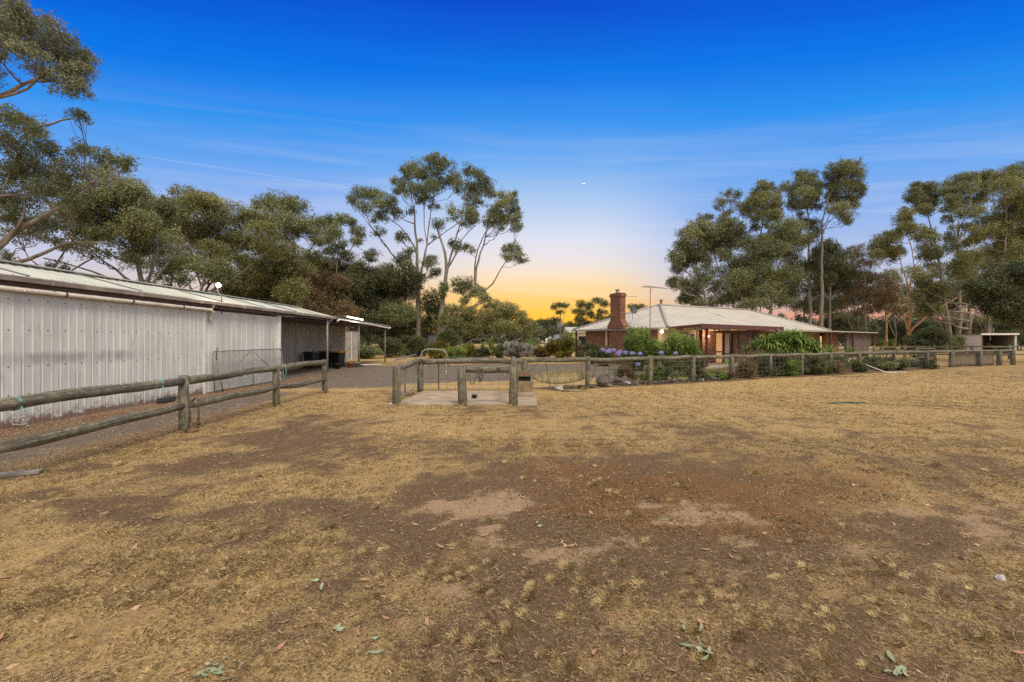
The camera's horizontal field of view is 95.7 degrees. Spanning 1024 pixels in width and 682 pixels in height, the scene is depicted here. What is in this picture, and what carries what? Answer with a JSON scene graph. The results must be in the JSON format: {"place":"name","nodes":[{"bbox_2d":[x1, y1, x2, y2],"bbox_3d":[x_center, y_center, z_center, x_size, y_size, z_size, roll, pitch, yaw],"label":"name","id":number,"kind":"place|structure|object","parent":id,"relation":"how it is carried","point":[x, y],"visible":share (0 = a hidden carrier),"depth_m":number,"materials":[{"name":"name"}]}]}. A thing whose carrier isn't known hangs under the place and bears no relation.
{"place":"outdoors","nodes":[
{"label":"outdoors","id":0,"kind":"place"},
{"bbox_2d":[0,340,1023,681],"bbox_3d":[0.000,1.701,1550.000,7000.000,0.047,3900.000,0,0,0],"label":"ground","id":1,"kind":"structure","parent":0,"point":[362,380],"depth_m":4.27,"materials":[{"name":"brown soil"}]},
{"bbox_2d":[0,468,43,477],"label":"timber offcut","id":2,"kind":"object","parent":1,"relation":"on","point":[20,473],"visible":1,"depth_m":5.77,"materials":[{"name":"grey wood"}]},
{"bbox_2d":[0,0,103,101],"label":"gum tree","id":3,"kind":"object","parent":1,"relation":"on","point":[72,63],"visible":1,"depth_m":20.59,"materials":[{"name":"green plant"}]},
{"bbox_2d":[0,169,119,270],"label":"gum tree","id":4,"kind":"object","parent":1,"relation":"on","point":[8,229],"visible":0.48,"depth_m":28.39,"materials":[{"name":"green plant"}]},
{"bbox_2d":[0,100,141,262],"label":"gum tree","id":5,"kind":"object","parent":1,"relation":"on","point":[15,169],"visible":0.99,"depth_m":24.85,"materials":[{"name":"green plant"}]},
{"bbox_2d":[35,158,187,283],"bbox_3d":[-26.875,-5.139,31.024,11.309,14.132,7.088,0,0,0],"label":"gum tree","id":6,"kind":"object","parent":1,"relation":"on","point":[146,214],"visible":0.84,"depth_m":30.00,"materials":[{"name":"green plant"}]},
{"bbox_2d":[0,359,327,452],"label":"rail fence","id":7,"kind":"object","parent":1,"relation":"on","point":[184,405],"visible":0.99,"depth_m":7.55,"materials":[{"name":"grey wood"}]},
{"bbox_2d":[115,199,248,288],"bbox_3d":[-32.942,-5.480,44.770,12.495,14.779,11.564,0,0,0],"label":"gum tree","id":8,"kind":"object","parent":1,"relation":"on","point":[185,249],"visible":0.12,"depth_m":45.89,"materials":[{"name":"green plant"}]},
{"bbox_2d":[135,249,241,291],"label":"gum tree","id":9,"kind":"object","parent":1,"relation":"on","point":[216,271],"visible":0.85,"depth_m":31.82,"materials":[{"name":"green plant"}]},
{"bbox_2d":[0,259,390,429],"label":"farm shed","id":10,"kind":"structure","parent":1,"relation":"on","point":[61,329],"depth_m":11.67,"materials":[{"name":"white paint"}]},
{"bbox_2d":[206,311,277,392],"bbox_3d":[-9.779,0.360,16.960,0.042,2.640,4.680,0,0,0],"label":"sliding door","id":11,"kind":"structure","parent":10,"relation":"in","point":[227,330],"depth_m":16.55,"materials":[{"name":"grey metal"}]},
{"bbox_2d":[166,182,285,292],"bbox_3d":[-23.208,-5.384,38.007,10.926,14.609,7.067,0,0,17],"label":"gum tree","id":12,"kind":"object","parent":1,"relation":"on","point":[206,206],"visible":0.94,"depth_m":37.37,"materials":[{"name":"green plant"}]},
{"bbox_2d":[212,348,283,392],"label":"gate","id":13,"kind":"structure","parent":1,"relation":"on","point":[237,366],"depth_m":16.47,"materials":[{"name":"metal"}]},
{"bbox_2d":[211,233,319,308],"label":"gum tree","id":14,"kind":"object","parent":1,"relation":"on","point":[277,259],"visible":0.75,"depth_m":39.69,"materials":[{"name":"green plant"}]},
{"bbox_2d":[241,188,344,277],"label":"gum tree","id":15,"kind":"object","parent":1,"relation":"on","point":[296,226],"visible":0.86,"depth_m":44.52,"materials":[{"name":"green plant"}]},
{"bbox_2d":[233,253,368,317],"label":"gum tree","id":16,"kind":"object","parent":1,"relation":"on","point":[343,267],"visible":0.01,"depth_m":53.61,"materials":[{"name":"green plant"}]},
{"bbox_2d":[302,351,320,368],"bbox_3d":[-11.984,1.191,27.613,0.873,1.012,0.640,0,0,21],"label":"wheelie bin","id":17,"kind":"object","parent":1,"relation":"on","point":[311,355],"visible":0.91,"depth_m":27.39,"materials":[{"name":"black plastic"}]},
{"bbox_2d":[281,256,366,319],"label":"gum tree","id":18,"kind":"object","parent":1,"relation":"on","point":[321,291],"visible":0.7,"depth_m":46.22,"materials":[{"name":"green plant"}]},
{"bbox_2d":[330,351,344,367],"bbox_3d":[-10.784,1.191,28.613,0.873,1.012,0.640,0,0,21],"label":"wheelie bin","id":19,"kind":"object","parent":1,"relation":"on","point":[337,356],"visible":0.84,"depth_m":28.40,"materials":[{"name":"black plastic"}]},
{"bbox_2d":[346,331,357,359],"bbox_3d":[-13.500,0.465,38.950,1.400,2.470,0.180,0,0,0],"label":"upright panel","id":20,"kind":"object","parent":1,"relation":"on","point":[351,345],"visible":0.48,"depth_m":38.90,"materials":[{"name":"metal"}]},
{"bbox_2d":[321,211,383,273],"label":"gum tree","id":21,"kind":"object","parent":1,"relation":"on","point":[341,251],"visible":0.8,"depth_m":51.35,"materials":[{"name":"green plant"}]},
{"bbox_2d":[360,344,383,358],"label":"garden bush","id":22,"kind":"object","parent":1,"relation":"on","point":[367,352],"visible":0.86,"depth_m":41.59,"materials":[{"name":"green plant"}]},
{"bbox_2d":[325,261,426,345],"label":"gum tree","id":23,"kind":"object","parent":1,"relation":"on","point":[384,294],"visible":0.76,"depth_m":52.11,"materials":[{"name":"green plant"}]},
{"bbox_2d":[371,336,405,357],"bbox_3d":[-11.725,0.681,44.011,3.497,2.219,2.392,0,0,-27],"label":"garden bush","id":24,"kind":"object","parent":1,"relation":"on","point":[394,347],"visible":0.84,"depth_m":43.80,"materials":[{"name":"green plant"}]},
{"bbox_2d":[346,149,463,338],"bbox_3d":[-13.546,-10.852,57.776,15.974,25.548,8.996,0,0,0],"label":"gum tree","id":25,"kind":"object","parent":1,"relation":"on","point":[439,164],"visible":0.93,"depth_m":56.38,"materials":[{"name":"green plant"}]},
{"bbox_2d":[378,332,436,351],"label":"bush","id":26,"kind":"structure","parent":1,"relation":"on","point":[428,338],"depth_m":62.00,"materials":[{"name":"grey plant"}]},
{"bbox_2d":[366,284,449,339],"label":"gum tree","id":27,"kind":"object","parent":1,"relation":"on","point":[427,309],"visible":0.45,"depth_m":57.34,"materials":[{"name":"green plant"}]},
{"bbox_2d":[399,334,428,356],"bbox_3d":[-9.913,0.528,46.968,3.249,2.529,3.150,0,0,0],"label":"garden bush","id":28,"kind":"object","parent":1,"relation":"on","point":[416,344],"visible":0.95,"depth_m":46.54,"materials":[{"name":"green plant"}]},
{"bbox_2d":[427,340,449,358],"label":"garden bush","id":29,"kind":"object","parent":1,"relation":"on","point":[437,344],"visible":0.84,"depth_m":42.49,"materials":[{"name":"green plant"}]},
{"bbox_2d":[436,328,460,347],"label":"garden bush","id":30,"kind":"object","parent":1,"relation":"on","point":[450,337],"visible":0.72,"depth_m":49.31,"materials":[{"name":"green plant"}]},
{"bbox_2d":[441,345,467,358],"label":"garden bush","id":31,"kind":"object","parent":1,"relation":"on","point":[457,352],"visible":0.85,"depth_m":40.71,"materials":[{"name":"green plant"}]},
{"bbox_2d":[395,391,537,405],"bbox_3d":[-1.140,1.728,13.525,3.759,0.145,3.150,0,0,0],"label":"concrete pad","id":32,"kind":"object","parent":1,"relation":"on","point":[450,398],"visible":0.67,"depth_m":12.89,"materials":[{"name":"grey concrete"}]},
{"bbox_2d":[457,366,518,404],"bbox_3d":[-0.635,1.312,12.052,1.608,1.284,0.298,0,0,0],"label":"hitching rail","id":33,"kind":"object","parent":32,"relation":"on","point":[462,388],"visible":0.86,"depth_m":11.96,"materials":[{"name":"grey wood"}]},
{"bbox_2d":[518,370,534,395],"bbox_3d":[0.340,1.295,13.950,0.640,0.710,0.800,0,0,0],"label":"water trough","id":34,"kind":"object","parent":32,"relation":"on","point":[525,384],"visible":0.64,"depth_m":13.78,"materials":[{"name":"concrete"}]},
{"bbox_2d":[431,161,531,339],"bbox_3d":[-3.584,-9.571,55.474,11.936,22.977,8.252,0,0,0],"label":"gum tree","id":35,"kind":"object","parent":1,"relation":"on","point":[495,211],"visible":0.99,"depth_m":54.78,"materials":[{"name":"green plant"}]},
{"bbox_2d":[472,347,490,357],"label":"garden bush","id":36,"kind":"object","parent":1,"relation":"on","point":[481,352],"visible":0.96,"depth_m":40.70,"materials":[{"name":"green plant"}]},
{"bbox_2d":[430,299,540,349],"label":"gum tree","id":37,"kind":"object","parent":1,"relation":"on","point":[492,322],"visible":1,"depth_m":51.25,"materials":[{"name":"green plant"}]},
{"bbox_2d":[374,316,605,342],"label":"wood","id":38,"kind":"object","parent":1,"relation":"on","point":[544,332],"visible":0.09,"depth_m":212.40,"materials":[{"name":"green plant"}]},
{"bbox_2d":[0,373,1020,681],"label":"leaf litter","id":39,"kind":"object","parent":1,"relation":"on","point":[302,477],"visible":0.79,"depth_m":8.46,"materials":[{"name":"brown plant"}]},
{"bbox_2d":[0,392,1023,681],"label":"ground debris","id":40,"kind":"object","parent":1,"relation":"on","point":[536,560],"visible":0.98,"depth_m":3.46,"materials":[{"name":"plant"}]},
{"bbox_2d":[502,340,534,357],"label":"garden bush","id":41,"kind":"object","parent":1,"relation":"on","point":[517,349],"visible":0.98,"depth_m":39.65,"materials":[{"name":"grey plant"}]},
{"bbox_2d":[540,300,572,338],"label":"gum tree","id":42,"kind":"object","parent":1,"relation":"on","point":[555,307],"visible":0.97,"depth_m":121.15,"materials":[{"name":"green plant"}]},
{"bbox_2d":[543,336,573,357],"bbox_3d":[4.368,0.680,42.036,3.365,2.233,2.446,0,0,-25],"label":"garden bush","id":43,"kind":"object","parent":1,"relation":"on","point":[559,348],"visible":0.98,"depth_m":41.43,"materials":[{"name":"green plant"}]},
{"bbox_2d":[534,369,592,383],"bbox_3d":[1.859,1.283,16.281,2.499,0.487,0.143,0,0,-26],"label":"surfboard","id":44,"kind":"object","parent":1,"relation":"on","point":[567,375],"visible":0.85,"depth_m":16.18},
{"bbox_2d":[563,327,585,352],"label":"cream outbuilding","id":45,"kind":"structure","parent":1,"relation":"on","point":[581,336],"depth_m":62.00,"materials":[{"name":"beige paint"}]},
{"bbox_2d":[563,299,594,326],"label":"gum tree","id":46,"kind":"object","parent":1,"relation":"on","point":[580,316],"visible":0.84,"depth_m":114.39,"materials":[{"name":"green plant"}]},
{"bbox_2d":[582,342,602,363],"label":"garden bush","id":47,"kind":"object","parent":1,"relation":"on","point":[593,348],"visible":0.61,"depth_m":32.90,"materials":[{"name":"green plant"}]},
{"bbox_2d":[586,296,609,322],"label":"gum tree","id":48,"kind":"object","parent":1,"relation":"on","point":[603,303],"visible":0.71,"depth_m":110.89,"materials":[{"name":"green plant"}]},
{"bbox_2d":[595,345,614,365],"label":"garden bush","id":49,"kind":"object","parent":1,"relation":"on","point":[600,354],"visible":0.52,"depth_m":29.86,"materials":[{"name":"green plant"}]},
{"bbox_2d":[596,373,614,385],"bbox_3d":[3.397,1.578,17.258,0.771,0.637,0.714,0,0,-41],"label":"rock","id":50,"kind":"object","parent":1,"relation":"on","point":[601,380],"visible":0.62,"depth_m":17.06,"materials":[{"name":"grey stone"}]},
{"bbox_2d":[614,362,636,380],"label":"dry bush","id":51,"kind":"object","parent":1,"relation":"on","point":[627,371],"visible":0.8,"depth_m":18.42,"materials":[{"name":"brown plant"}]},
{"bbox_2d":[620,324,665,370],"bbox_3d":[7.359,0.436,25.528,2.902,2.693,2.436,0,0,0],"label":"garden bush","id":52,"kind":"object","parent":1,"relation":"on","point":[635,341],"visible":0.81,"depth_m":25.03,"materials":[{"name":"green plant"}]},
{"bbox_2d":[637,363,665,381],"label":"garden bush","id":53,"kind":"object","parent":1,"relation":"on","point":[660,369],"visible":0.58,"depth_m":18.28,"materials":[{"name":"green plant"}]},
{"bbox_2d":[650,329,704,370],"bbox_3d":[8.883,0.553,25.035,2.919,2.480,2.311,0,0,0],"label":"garden bush","id":54,"kind":"object","parent":1,"relation":"on","point":[680,344],"visible":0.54,"depth_m":24.39,"materials":[{"name":"green plant"}]},
{"bbox_2d":[664,359,707,376],"bbox_3d":[8.072,1.250,21.569,1.712,1.064,1.668,0,0,-38],"label":"garden bush","id":55,"kind":"object","parent":1,"relation":"on","point":[684,363],"visible":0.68,"depth_m":21.30,"materials":[{"name":"green plant"}]},
{"bbox_2d":[675,263,731,306],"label":"gum tree","id":56,"kind":"object","parent":1,"relation":"on","point":[715,285],"visible":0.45,"depth_m":71.13,"materials":[{"name":"green plant"}]},
{"bbox_2d":[392,349,1015,403],"bbox_3d":[15.890,1.238,21.564,42.460,1.429,4.180,0,0,-24],"label":"post and rail fence","id":57,"kind":"object","parent":1,"relation":"on","point":[420,363],"visible":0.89,"depth_m":17.55,"materials":[{"name":"wood"}]},
{"bbox_2d":[392,354,416,395],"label":"wire gate","id":58,"kind":"structure","parent":57,"relation":"attached to","point":[414,371],"depth_m":13.77,"materials":[{"name":"metal"}]},
{"bbox_2d":[954,352,993,366],"bbox_3d":[29.833,1.202,30.035,5.397,0.975,0.069,0,0,-22],"label":"shade cloth","id":59,"kind":"object","parent":57,"relation":"attached to","point":[969,355],"visible":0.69,"depth_m":29.95,"materials":[{"name":"grey fabric"}]},
{"bbox_2d":[664,212,751,306],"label":"gum tree","id":60,"kind":"object","parent":1,"relation":"on","point":[721,237],"visible":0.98,"depth_m":56.50,"materials":[{"name":"green plant"}]},
{"bbox_2d":[695,188,744,306],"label":"gum tree","id":61,"kind":"object","parent":1,"relation":"on","point":[735,197],"visible":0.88,"depth_m":62.98,"materials":[{"name":"green plant"}]},
{"bbox_2d":[571,289,877,368],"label":"brick house","id":62,"kind":"structure","parent":1,"relation":"on","point":[729,330],"depth_m":34.12,"materials":[{"name":"brown"}]},
{"bbox_2d":[716,330,733,362],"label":"window","id":63,"kind":"structure","parent":62,"relation":"in","point":[724,339],"depth_m":33.59,"materials":[{"name":"brown glass"}]},
{"bbox_2d":[738,333,747,352],"bbox_3d":[17.305,0.250,34.685,1.200,1.500,0.072,0,0,-32],"label":"window","id":64,"kind":"structure","parent":62,"relation":"in","point":[742,337],"depth_m":34.58,"materials":[{"name":"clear glass"}]},
{"bbox_2d":[734,358,759,377],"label":"garden bush","id":65,"kind":"object","parent":1,"relation":"on","point":[748,368],"visible":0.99,"depth_m":20.64,"materials":[{"name":"brown plant"}]},
{"bbox_2d":[736,335,765,354],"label":"palm clump","id":66,"kind":"object","parent":1,"relation":"on","point":[745,348],"visible":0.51,"depth_m":26.88,"materials":[{"name":"green plant"}]},
{"bbox_2d":[735,178,786,309],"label":"gum tree","id":67,"kind":"object","parent":1,"relation":"on","point":[756,200],"visible":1,"depth_m":58.64,"materials":[{"name":"green plant"}]},
{"bbox_2d":[711,214,814,314],"bbox_3d":[31.239,-7.026,56.760,14.314,17.934,11.757,0,0,0],"label":"gum tree","id":68,"kind":"object","parent":1,"relation":"on","point":[753,262],"visible":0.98,"depth_m":53.70,"materials":[{"name":"green plant"}]},
{"bbox_2d":[756,359,780,376],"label":"garden bush","id":69,"kind":"object","parent":1,"relation":"on","point":[774,372],"visible":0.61,"depth_m":21.35,"materials":[{"name":"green plant"}]},
{"bbox_2d":[758,348,794,375],"bbox_3d":[12.738,1.086,22.305,1.816,1.388,1.421,0,0,-30],"label":"garden bush","id":70,"kind":"object","parent":1,"relation":"on","point":[775,359],"visible":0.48,"depth_m":21.93,"materials":[{"name":"green plant"}]},
{"bbox_2d":[751,326,831,358],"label":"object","id":71,"kind":"object","parent":1,"relation":"on","point":[800,344],"visible":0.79,"depth_m":25.71,"materials":[{"name":"green plant"}]},
{"bbox_2d":[783,359,803,375],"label":"garden bush","id":72,"kind":"object","parent":1,"relation":"on","point":[793,368],"visible":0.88,"depth_m":21.80,"materials":[{"name":"green plant"}]},
{"bbox_2d":[779,166,824,323],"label":"gum tree","id":73,"kind":"object","parent":1,"relation":"on","point":[809,185],"visible":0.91,"depth_m":63.86,"materials":[{"name":"green plant"}]},
{"bbox_2d":[770,253,840,322],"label":"gum tree","id":74,"kind":"object","parent":1,"relation":"on","point":[795,293],"visible":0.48,"depth_m":70.11,"materials":[{"name":"green plant"}]},
{"bbox_2d":[797,354,826,374],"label":"garden bush","id":75,"kind":"object","parent":1,"relation":"on","point":[818,364],"visible":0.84,"depth_m":22.52,"materials":[{"name":"green plant"}]},
{"bbox_2d":[800,280,862,327],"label":"gum tree","id":76,"kind":"object","parent":1,"relation":"on","point":[834,300],"visible":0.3,"depth_m":76.19,"materials":[{"name":"green plant"}]},
{"bbox_2d":[799,236,864,328],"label":"gum tree","id":77,"kind":"object","parent":1,"relation":"on","point":[837,265],"visible":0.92,"depth_m":64.98,"materials":[{"name":"green plant"}]},
{"bbox_2d":[828,359,848,373],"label":"garden bush","id":78,"kind":"object","parent":1,"relation":"on","point":[837,368],"visible":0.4,"depth_m":23.39,"materials":[{"name":"brown plant"}]},
{"bbox_2d":[814,312,863,342],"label":"tree","id":79,"kind":"object","parent":1,"relation":"on","point":[839,324],"visible":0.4,"depth_m":81.46,"materials":[{"name":"green plant"}]},
{"bbox_2d":[819,156,869,326],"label":"gum tree","id":80,"kind":"object","parent":1,"relation":"on","point":[836,178],"visible":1,"depth_m":60.79,"materials":[{"name":"green plant"}]},
{"bbox_2d":[849,358,870,371],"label":"garden bush","id":81,"kind":"object","parent":1,"relation":"on","point":[859,366],"visible":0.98,"depth_m":24.46,"materials":[{"name":"green plant"}]},
{"bbox_2d":[834,243,891,331],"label":"gum tree","id":82,"kind":"object","parent":1,"relation":"on","point":[871,280],"visible":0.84,"depth_m":69.71,"materials":[{"name":"green plant"}]},
{"bbox_2d":[845,267,891,331],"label":"gum tree","id":83,"kind":"object","parent":1,"relation":"on","point":[869,309],"visible":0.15,"depth_m":80.22,"materials":[{"name":"green plant"}]},
{"bbox_2d":[859,321,884,343],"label":"tree","id":84,"kind":"object","parent":1,"relation":"on","point":[871,327],"visible":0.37,"depth_m":96.70,"materials":[{"name":"green plant"}]},
{"bbox_2d":[850,355,896,368],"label":"garden bush","id":85,"kind":"object","parent":1,"relation":"on","point":[872,359],"visible":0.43,"depth_m":27.40,"materials":[{"name":"green plant"}]},
{"bbox_2d":[873,359,899,370],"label":"garden bush","id":86,"kind":"object","parent":1,"relation":"on","point":[886,365],"visible":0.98,"depth_m":25.43,"materials":[{"name":"green plant"}]},
{"bbox_2d":[869,278,905,349],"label":"gum tree","id":87,"kind":"object","parent":1,"relation":"on","point":[889,295],"visible":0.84,"depth_m":74.87,"materials":[{"name":"green plant"}]},
{"bbox_2d":[871,263,938,349],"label":"gum tree","id":88,"kind":"object","parent":1,"relation":"on","point":[895,275],"visible":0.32,"depth_m":80.58,"materials":[{"name":"green plant"}]},
{"bbox_2d":[786,312,1023,346],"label":"wood","id":89,"kind":"object","parent":1,"relation":"on","point":[876,320],"visible":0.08,"depth_m":121.92,"materials":[{"name":"green plant"}]},
{"bbox_2d":[876,318,943,348],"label":"tree","id":90,"kind":"object","parent":1,"relation":"on","point":[901,329],"visible":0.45,"depth_m":87.39,"materials":[{"name":"green plant"}]},
{"bbox_2d":[864,205,956,336],"bbox_3d":[53.032,-8.333,61.636,14.344,20.485,7.208,0,0,0],"label":"gum tree","id":91,"kind":"object","parent":1,"relation":"on","point":[880,247],"visible":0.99,"depth_m":61.21,"materials":[{"name":"green plant"}]},
{"bbox_2d":[900,324,952,357],"bbox_3d":[39.576,0.073,44.212,5.043,3.434,3.396,0,0,0],"label":"garden bush","id":92,"kind":"object","parent":1,"relation":"on","point":[933,335],"visible":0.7,"depth_m":43.53,"materials":[{"name":"green plant"}]},
{"bbox_2d":[901,179,952,349],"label":"gum tree","id":93,"kind":"object","parent":1,"relation":"on","point":[922,199],"visible":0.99,"depth_m":65.94,"materials":[{"name":"green plant"}]},
{"bbox_2d":[915,358,939,368],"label":"garden bush","id":94,"kind":"object","parent":1,"relation":"on","point":[922,363],"visible":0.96,"depth_m":27.47,"materials":[{"name":"green plant"}]},
{"bbox_2d":[908,260,981,349],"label":"gum tree","id":95,"kind":"object","parent":1,"relation":"on","point":[951,284],"visible":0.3,"depth_m":78.20,"materials":[{"name":"green plant"}]},
{"bbox_2d":[907,247,987,333],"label":"gum tree","id":96,"kind":"object","parent":1,"relation":"on","point":[965,262],"visible":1,"depth_m":58.70,"materials":[{"name":"green plant"}]},
{"bbox_2d":[873,345,1023,359],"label":"yard fence","id":97,"kind":"object","parent":1,"relation":"on","point":[905,347],"visible":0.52,"depth_m":39.78,"materials":[{"name":"grey wood"}]},
{"bbox_2d":[948,335,969,349],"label":"garden bush","id":98,"kind":"object","parent":1,"relation":"on","point":[958,340],"visible":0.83,"depth_m":45.94,"materials":[{"name":"green plant"}]},
{"bbox_2d":[932,166,997,335],"bbox_3d":[62.898,-11.351,64.484,11.461,26.554,6.239,0,0,-27],"label":"gum tree","id":99,"kind":"object","parent":1,"relation":"on","point":[953,191],"visible":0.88,"depth_m":63.98,"materials":[{"name":"green plant"}]},
{"bbox_2d":[939,314,1002,336],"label":"tree","id":100,"kind":"object","parent":1,"relation":"on","point":[976,326],"visible":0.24,"depth_m":85.10,"materials":[{"name":"green plant"}]},
{"bbox_2d":[963,244,1003,332],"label":"gum tree","id":101,"kind":"object","parent":1,"relation":"on","point":[979,319],"visible":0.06,"depth_m":81.64,"materials":[{"name":"green plant"}]},
{"bbox_2d":[966,249,1003,332],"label":"gum tree","id":102,"kind":"object","parent":1,"relation":"on","point":[988,321],"visible":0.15,"depth_m":72.54,"materials":[{"name":"green plant"}]},
{"bbox_2d":[957,333,1018,355],"bbox_3d":[53.274,0.490,52.085,2.960,2.420,6.560,0,0,27],"label":"field shelter","id":103,"kind":"object","parent":1,"relation":"on","point":[999,339],"visible":0.73,"depth_m":51.35,"materials":[{"name":"white paint"}]},
{"bbox_2d":[955,258,1023,331],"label":"shade tree","id":104,"kind":"object","parent":1,"relation":"on","point":[996,292],"visible":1,"depth_m":34.20,"materials":[{"name":"green plant"}]},
{"bbox_2d":[956,161,1023,340],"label":"gum tree","id":105,"kind":"object","parent":1,"relation":"on","point":[1007,244],"visible":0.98,"depth_m":50.08,"materials":[{"name":"green plant"}]},
{"bbox_2d":[992,322,1023,349],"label":"tree","id":106,"kind":"object","parent":1,"relation":"on","point":[1007,329],"visible":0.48,"depth_m":79.87,"materials":[{"name":"green plant"}]},
{"bbox_2d":[0,0,1023,330],"label":"sky","id":107,"kind":"structure","parent":0,"point":[660,108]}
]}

